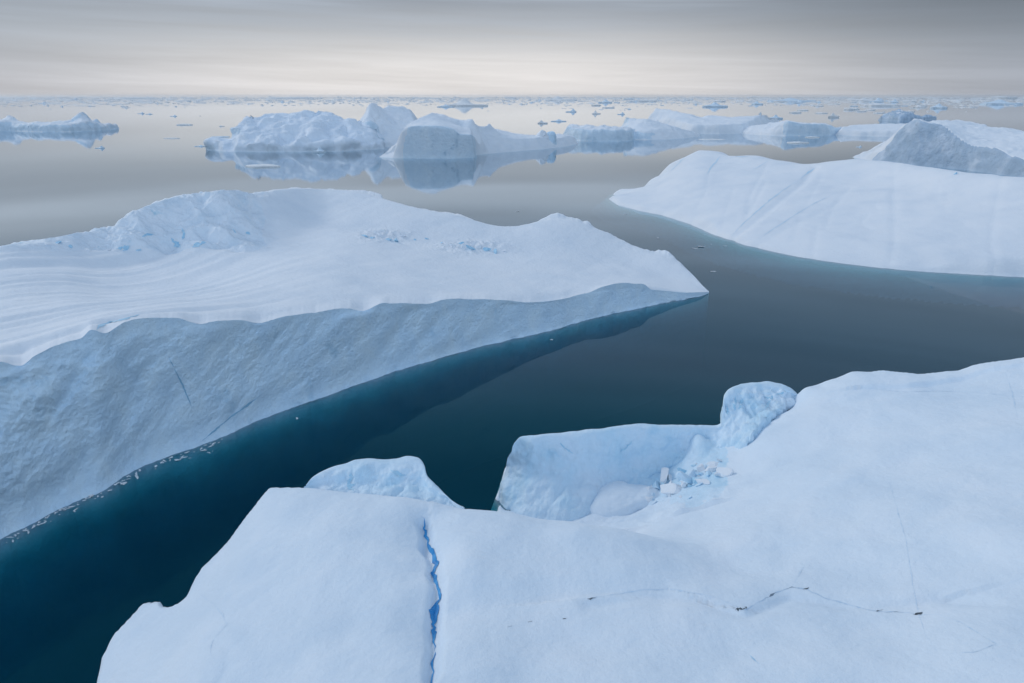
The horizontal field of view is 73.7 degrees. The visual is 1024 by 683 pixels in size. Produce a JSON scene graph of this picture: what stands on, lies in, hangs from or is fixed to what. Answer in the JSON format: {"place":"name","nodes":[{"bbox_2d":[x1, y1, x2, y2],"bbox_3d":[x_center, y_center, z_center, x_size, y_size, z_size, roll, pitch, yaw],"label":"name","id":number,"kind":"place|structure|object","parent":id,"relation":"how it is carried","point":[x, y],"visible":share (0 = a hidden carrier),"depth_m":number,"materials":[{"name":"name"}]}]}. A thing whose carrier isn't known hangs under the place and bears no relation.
{"place":"outdoors","nodes":[
{"label":"outdoors","id":0,"kind":"place"},
{"bbox_2d":[0,97,1023,245],"bbox_3d":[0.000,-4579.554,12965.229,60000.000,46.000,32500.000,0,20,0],"label":"sea","id":1,"kind":"structure","parent":0,"point":[55,184],"depth_m":693.49,"materials":[{"name":"liquid"}]},
{"bbox_2d":[0,112,118,131],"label":"iceberg","id":2,"kind":"object","parent":1,"relation":"on","point":[80,121],"visible":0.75,"depth_m":1228.12,"materials":[{"name":"white ice"}]},
{"bbox_2d":[113,97,158,98],"bbox_3d":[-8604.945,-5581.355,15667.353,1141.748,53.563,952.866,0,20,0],"label":"ice floe","id":3,"kind":"object","parent":1,"relation":"on","point":[133,97],"visible":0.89,"depth_m":15402.10,"materials":[{"name":"white ice"}]},
{"bbox_2d":[245,164,279,167],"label":"ice floe","id":4,"kind":"object","parent":1,"relation":"on","point":[261,165],"visible":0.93,"depth_m":609.10,"materials":[{"name":"white ice"}]},
{"bbox_2d":[269,97,311,97],"bbox_3d":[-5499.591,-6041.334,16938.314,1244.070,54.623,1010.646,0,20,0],"label":"ice floe","id":5,"kind":"object","parent":1,"relation":"on","point":[290,97],"visible":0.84,"depth_m":16591.22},
{"bbox_2d":[203,110,384,151],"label":"iceberg","id":6,"kind":"object","parent":1,"relation":"on","point":[307,131],"visible":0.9,"depth_m":797.80,"materials":[{"name":"white ice"}]},
{"bbox_2d":[313,147,325,152],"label":"ice floe","id":7,"kind":"object","parent":1,"relation":"on","point":[319,150],"visible":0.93,"depth_m":764.28,"materials":[{"name":"white ice"}]},
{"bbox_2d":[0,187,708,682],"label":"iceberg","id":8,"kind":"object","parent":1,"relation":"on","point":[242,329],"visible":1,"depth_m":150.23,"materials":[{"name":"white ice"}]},
{"bbox_2d":[359,103,416,146],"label":"iceberg","id":9,"kind":"object","parent":1,"relation":"on","point":[392,122],"visible":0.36,"depth_m":874.16,"materials":[{"name":"white ice"}]},
{"bbox_2d":[448,98,487,105],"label":"ice floe","id":10,"kind":"object","parent":1,"relation":"on","point":[464,102],"visible":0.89,"depth_m":4202.38,"materials":[{"name":"white ice"}]},
{"bbox_2d":[380,113,577,158],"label":"iceberg","id":11,"kind":"object","parent":1,"relation":"on","point":[435,136],"visible":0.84,"depth_m":705.03,"materials":[{"name":"white ice"}]},
{"bbox_2d":[0,96,1023,111],"bbox_3d":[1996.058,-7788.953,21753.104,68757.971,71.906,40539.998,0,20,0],"label":"drift ice","id":12,"kind":"structure","parent":1,"relation":"on","point":[929,98],"depth_m":10522.91,"materials":[{"name":"white ice"}]},
{"bbox_2d":[97,357,1023,682],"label":"iceberg","id":13,"kind":"object","parent":1,"relation":"on","point":[857,527],"visible":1,"depth_m":65.16,"materials":[{"name":"white ice"}]},
{"bbox_2d":[545,96,576,100],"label":"ice floe","id":14,"kind":"object","parent":1,"relation":"on","point":[556,98],"visible":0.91,"depth_m":9076.91,"materials":[{"name":"white ice"}]},
{"bbox_2d":[563,124,634,141],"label":"iceberg","id":15,"kind":"object","parent":1,"relation":"on","point":[600,133],"visible":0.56,"depth_m":959.96,"materials":[{"name":"white ice"}]},
{"bbox_2d":[626,99,655,101],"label":"ice floe","id":16,"kind":"object","parent":1,"relation":"on","point":[638,100],"visible":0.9,"depth_m":7443.68,"materials":[{"name":"white ice"}]},
{"bbox_2d":[622,117,699,139],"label":"iceberg","id":17,"kind":"object","parent":1,"relation":"on","point":[647,129],"visible":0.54,"depth_m":1012.77,"materials":[{"name":"white ice"}]},
{"bbox_2d":[648,108,778,133],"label":"iceberg","id":18,"kind":"object","parent":1,"relation":"on","point":[711,124],"visible":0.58,"depth_m":1196.69,"materials":[{"name":"white ice"}]},
{"bbox_2d":[702,102,727,106],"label":"ice floe","id":19,"kind":"object","parent":1,"relation":"on","point":[714,104],"visible":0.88,"depth_m":3833.95,"materials":[{"name":"white ice"}]},
{"bbox_2d":[740,120,841,135],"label":"iceberg","id":20,"kind":"object","parent":1,"relation":"on","point":[786,128],"visible":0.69,"depth_m":1091.14,"materials":[{"name":"white ice"}]},
{"bbox_2d":[768,98,815,101],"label":"ice floe","id":21,"kind":"object","parent":1,"relation":"on","point":[790,100],"visible":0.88,"depth_m":7416.48,"materials":[{"name":"white ice"}]},
{"bbox_2d":[599,150,1023,308],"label":"iceberg","id":22,"kind":"object","parent":1,"relation":"on","point":[888,229],"visible":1,"depth_m":291.42,"materials":[{"name":"white ice"}]},
{"bbox_2d":[828,113,838,117],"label":"ice floe","id":23,"kind":"object","parent":1,"relation":"on","point":[832,115],"visible":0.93,"depth_m":1991.74,"materials":[{"name":"white ice"}]},
{"bbox_2d":[843,108,859,109],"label":"ice floe","id":24,"kind":"object","parent":1,"relation":"on","point":[851,109],"visible":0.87,"depth_m":3062.48,"materials":[{"name":"white ice"}]},
{"bbox_2d":[855,98,874,101],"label":"ice floe","id":25,"kind":"object","parent":1,"relation":"on","point":[863,100],"visible":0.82,"depth_m":7470.20,"materials":[{"name":"white ice"}]},
{"bbox_2d":[836,123,903,136],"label":"iceberg","id":26,"kind":"object","parent":1,"relation":"on","point":[886,130],"visible":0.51,"depth_m":1100.31,"materials":[{"name":"white ice"}]},
{"bbox_2d":[860,103,900,105],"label":"ice floe","id":27,"kind":"object","parent":1,"relation":"on","point":[876,104],"visible":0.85,"depth_m":4133.44,"materials":[{"name":"white ice"}]},
{"bbox_2d":[878,109,936,120],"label":"iceberg","id":28,"kind":"object","parent":1,"relation":"on","point":[898,115],"visible":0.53,"depth_m":1737.58,"materials":[{"name":"white ice"}]},
{"bbox_2d":[854,119,1023,176],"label":"iceberg","id":29,"kind":"object","parent":1,"relation":"on","point":[965,145],"visible":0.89,"depth_m":611.08,"materials":[{"name":"white ice"}]},
{"bbox_2d":[930,103,947,108],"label":"ice floe","id":30,"kind":"object","parent":1,"relation":"on","point":[938,106],"visible":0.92,"depth_m":3410.85,"materials":[{"name":"white ice"}]},
{"bbox_2d":[980,99,1022,104],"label":"ice floe","id":31,"kind":"object","parent":1,"relation":"on","point":[999,102],"visible":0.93,"depth_m":4901.84,"materials":[{"name":"white ice"}]},
{"bbox_2d":[987,96,1017,98],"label":"ice floe","id":32,"kind":"object","parent":1,"relation":"on","point":[1004,97],"visible":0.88,"depth_m":14490.06,"materials":[{"name":"white ice"}]},
{"bbox_2d":[0,0,1023,96],"label":"sky","id":33,"kind":"structure","parent":0,"point":[51,48],"materials":[{"name":"grey"}]},
{"bbox_2d":[436,218,1023,510],"bbox_3d":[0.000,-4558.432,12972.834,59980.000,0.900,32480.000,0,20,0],"label":"water","id":34,"kind":"structure","parent":0,"point":[797,339],"depth_m":312.52,"materials":[{"name":"liquid"}]}
]}

